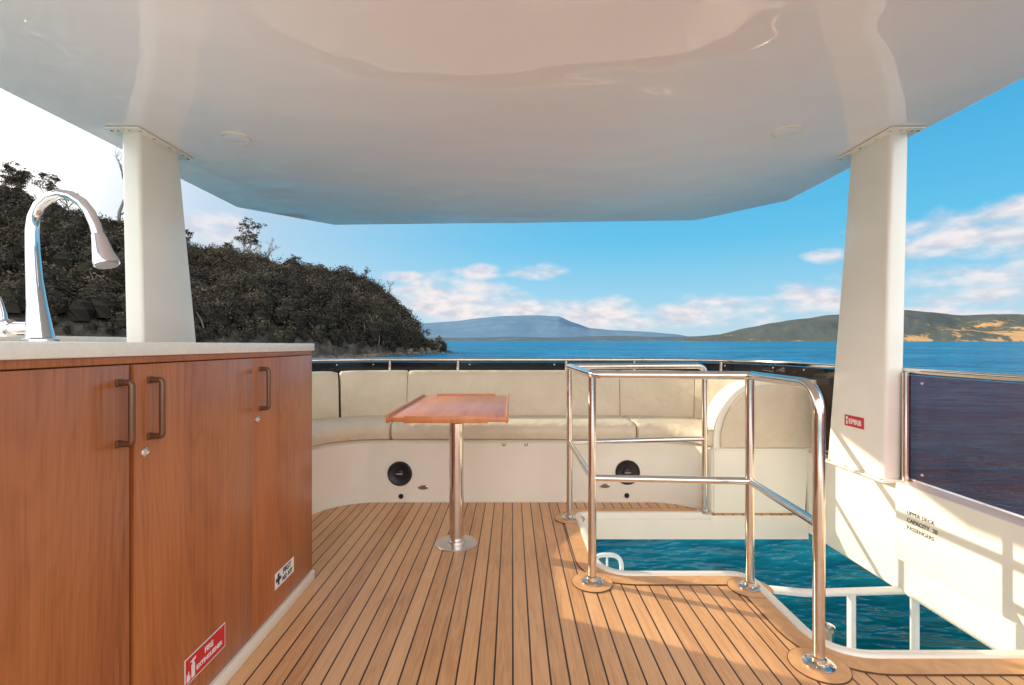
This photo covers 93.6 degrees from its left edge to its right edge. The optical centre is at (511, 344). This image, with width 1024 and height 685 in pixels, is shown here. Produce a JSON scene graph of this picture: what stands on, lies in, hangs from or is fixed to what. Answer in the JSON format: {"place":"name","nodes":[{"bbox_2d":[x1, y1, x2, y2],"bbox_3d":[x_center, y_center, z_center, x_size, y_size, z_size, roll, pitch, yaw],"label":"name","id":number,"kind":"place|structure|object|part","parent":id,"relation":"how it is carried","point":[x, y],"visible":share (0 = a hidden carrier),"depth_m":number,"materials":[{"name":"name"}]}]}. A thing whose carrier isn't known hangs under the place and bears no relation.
{"place":"outdoors","nodes":[
{"label":"outdoors","id":0,"kind":"place"},
{"bbox_2d":[104,126,195,342],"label":"pillar","id":1,"kind":"structure","parent":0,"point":[159,307],"depth_m":2.25,"materials":[{"name":"paint"}]},
{"bbox_2d":[0,0,1023,224],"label":"hardtop","id":2,"kind":"object","parent":1,"relation":"on","point":[345,112],"visible":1,"depth_m":1.82,"materials":[{"name":"white plastic"}]},
{"bbox_2d":[7,214,452,357],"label":"headland","id":3,"kind":"structure","parent":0,"point":[325,348],"depth_m":115.91,"materials":[{"name":"plant"}]},
{"bbox_2d":[0,161,20,186],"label":"gum tree","id":4,"kind":"object","parent":3,"relation":"on","point":[8,167],"visible":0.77,"depth_m":158.75,"materials":[{"name":"green plant"}]},
{"bbox_2d":[1,168,31,189],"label":"gum tree","id":5,"kind":"object","parent":3,"relation":"on","point":[25,181],"visible":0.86,"depth_m":159.53,"materials":[{"name":"green plant"}]},
{"bbox_2d":[8,171,25,192],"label":"gum tree","id":6,"kind":"object","parent":3,"relation":"on","point":[19,177],"visible":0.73,"depth_m":159.45,"materials":[{"name":"green plant"}]},
{"bbox_2d":[24,170,60,192],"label":"gum tree","id":7,"kind":"object","parent":3,"relation":"on","point":[49,181],"visible":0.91,"depth_m":162.85,"materials":[{"name":"green plant"}]},
{"bbox_2d":[46,187,78,210],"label":"gum tree","id":8,"kind":"object","parent":3,"relation":"on","point":[66,204],"visible":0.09,"depth_m":165.03,"materials":[{"name":"green plant"}]},
{"bbox_2d":[115,150,123,221],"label":"gum tree","id":9,"kind":"object","parent":3,"relation":"on","point":[119,213],"visible":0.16,"depth_m":170.79,"materials":[{"name":"grey plant"}]},
{"bbox_2d":[185,229,193,245],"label":"gum tree","id":10,"kind":"object","parent":3,"relation":"on","point":[190,235],"visible":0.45,"depth_m":179.08,"materials":[{"name":"green plant"}]},
{"bbox_2d":[0,179,448,351],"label":"bushland","id":11,"kind":"structure","parent":3,"relation":"on","point":[251,292],"depth_m":129.10,"materials":[{"name":"green plant"}]},
{"bbox_2d":[222,242,236,249],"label":"gum tree","id":12,"kind":"object","parent":3,"relation":"on","point":[226,245],"visible":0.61,"depth_m":183.86,"materials":[{"name":"green plant"}]},
{"bbox_2d":[233,222,258,252],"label":"gum tree","id":13,"kind":"object","parent":3,"relation":"on","point":[240,237],"visible":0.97,"depth_m":186.64,"materials":[{"name":"green plant"}]},
{"bbox_2d":[240,216,266,252],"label":"gum tree","id":14,"kind":"object","parent":3,"relation":"on","point":[249,241],"visible":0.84,"depth_m":188.49,"materials":[{"name":"green plant"}]},
{"bbox_2d":[256,237,280,258],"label":"gum tree","id":15,"kind":"object","parent":3,"relation":"on","point":[269,253],"visible":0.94,"depth_m":185.19,"materials":[{"name":"grey plant"}]},
{"bbox_2d":[289,254,301,262],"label":"gum tree","id":16,"kind":"object","parent":3,"relation":"on","point":[292,255],"visible":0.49,"depth_m":190.38,"materials":[{"name":"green plant"}]},
{"bbox_2d":[339,266,351,271],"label":"gum tree","id":17,"kind":"object","parent":3,"relation":"on","point":[343,267],"visible":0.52,"depth_m":196.48,"materials":[{"name":"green plant"}]},
{"bbox_2d":[312,335,462,357],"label":"shore rocks","id":18,"kind":"object","parent":3,"relation":"on","point":[408,352],"visible":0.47,"depth_m":153.70,"materials":[{"name":"brown stone"}]},
{"bbox_2d":[386,280,393,294],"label":"gum tree","id":19,"kind":"object","parent":3,"relation":"on","point":[389,286],"visible":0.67,"depth_m":196.39,"materials":[{"name":"grey plant"}]},
{"bbox_2d":[0,78,1023,335],"label":"sky","id":20,"kind":"structure","parent":0,"point":[780,261],"materials":[{"name":"blue"}]},
{"bbox_2d":[418,315,682,337],"bbox_3d":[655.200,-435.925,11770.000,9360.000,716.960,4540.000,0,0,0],"label":"mountain","id":21,"kind":"structure","parent":0,"point":[529,326],"depth_m":11035.52,"materials":[{"name":"blue"}]},
{"bbox_2d":[426,334,717,340],"bbox_3d":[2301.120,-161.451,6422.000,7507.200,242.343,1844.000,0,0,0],"label":"hills","id":22,"kind":"structure","parent":0,"point":[623,338],"depth_m":5920.64,"materials":[{"name":"blue"}]},
{"bbox_2d":[324,341,1023,649],"bbox_3d":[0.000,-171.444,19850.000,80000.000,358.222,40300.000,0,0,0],"label":"sea","id":23,"kind":"structure","parent":0,"point":[967,437],"depth_m":20.89,"materials":[{"name":"blue liquid"}]},
{"bbox_3d":[0.000,3.160,-2.300,5.400,4.280,13.400,0,0,0],"label":"lower hull","id":24,"kind":"object","parent":23,"relation":"on","visible":0},
{"bbox_2d":[597,553,623,569],"bbox_3d":[0.850,2.555,4.300,0.299,1.390,0.040,0,0,0],"label":"stern handrail","id":25,"kind":"object","parent":24,"relation":"on","point":[615,556],"visible":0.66,"depth_m":4.28,"materials":[{"name":"white metal"}]},
{"bbox_2d":[226,502,1023,684],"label":"deck","id":26,"kind":"structure","parent":24,"relation":"on","point":[392,594],"depth_m":1.76,"materials":[{"name":"brown wood"}]},
{"bbox_2d":[0,335,314,684],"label":"galley cabinet","id":27,"kind":"object","parent":26,"relation":"on","point":[155,513],"visible":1,"depth_m":1.12,"materials":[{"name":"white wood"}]},
{"bbox_2d":[0,189,119,340],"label":"faucet","id":28,"kind":"object","parent":27,"relation":"on","point":[37,325],"visible":0.99,"depth_m":1.19,"materials":[{"name":"silver metal"}]},
{"bbox_3d":[-0.841,0.497,0.757,0.059,0.905,0.614,0,0,0],"label":"door","id":29,"kind":"part","parent":27,"relation":"part of","materials":[{"name":"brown wood"}]},
{"bbox_3d":[-0.841,0.497,1.324,0.059,0.905,0.491,0,0,0],"label":"door","id":30,"kind":"part","parent":27,"relation":"part of","materials":[{"name":"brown wood"}]},
{"bbox_3d":[-0.841,0.497,1.803,0.059,0.905,0.466,0,0,0],"label":"door","id":31,"kind":"part","parent":27,"relation":"part of","materials":[{"name":"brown wood"}]},
{"bbox_2d":[386,394,508,551],"bbox_3d":[-0.274,0.646,2.445,0.515,0.708,0.883,0,0,0],"label":"table","id":32,"kind":"object","parent":26,"relation":"on","point":[456,412],"visible":1,"depth_m":2.38,"materials":[{"name":"brown wood"}]},
{"bbox_2d":[312,370,817,514],"bbox_3d":[0.052,0.594,2.850,3.645,0.812,1.540,0,0,0],"label":"bench seat","id":33,"kind":"object","parent":26,"relation":"on","point":[363,451],"visible":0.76,"depth_m":3.06,"materials":[{"name":"beige leather"}]},
{"bbox_2d":[561,363,836,673],"bbox_3d":[0.738,0.551,2.179,0.908,0.886,1.454,0,0,0],"label":"stair railing","id":34,"kind":"object","parent":26,"relation":"on","point":[817,660],"visible":1,"depth_m":1.97,"materials":[{"name":"silver metal"}]},
{"bbox_2d":[806,451,1023,649],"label":"bulwark","id":35,"kind":"object","parent":26,"relation":"on","point":[956,561],"visible":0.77,"depth_m":1.94,"materials":[{"name":"white plastic"}]},
{"bbox_2d":[312,358,1023,518],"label":"tinted windscreen","id":36,"kind":"object","parent":35,"relation":"on","point":[822,377],"visible":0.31,"depth_m":3.41,"materials":[{"name":"plastic"}]},
{"bbox_2d":[825,126,925,482],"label":"pillar","id":37,"kind":"structure","parent":35,"relation":"on","point":[865,428],"depth_m":2.26,"materials":[{"name":"paint"}]},
{"bbox_2d":[769,585,919,649],"bbox_3d":[1.399,2.167,2.229,0.862,2.167,0.321,0,0,28],"label":"stair handrail","id":38,"kind":"object","parent":24,"relation":"on","point":[851,593],"visible":0.48,"depth_m":2.13,"materials":[{"name":"white metal"}]},
{"bbox_2d":[684,310,1023,340],"bbox_3d":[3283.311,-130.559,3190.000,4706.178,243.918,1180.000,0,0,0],"label":"coastal hill","id":39,"kind":"structure","parent":0,"point":[925,326],"depth_m":2884.35,"materials":[{"name":"green plant"}]}
]}

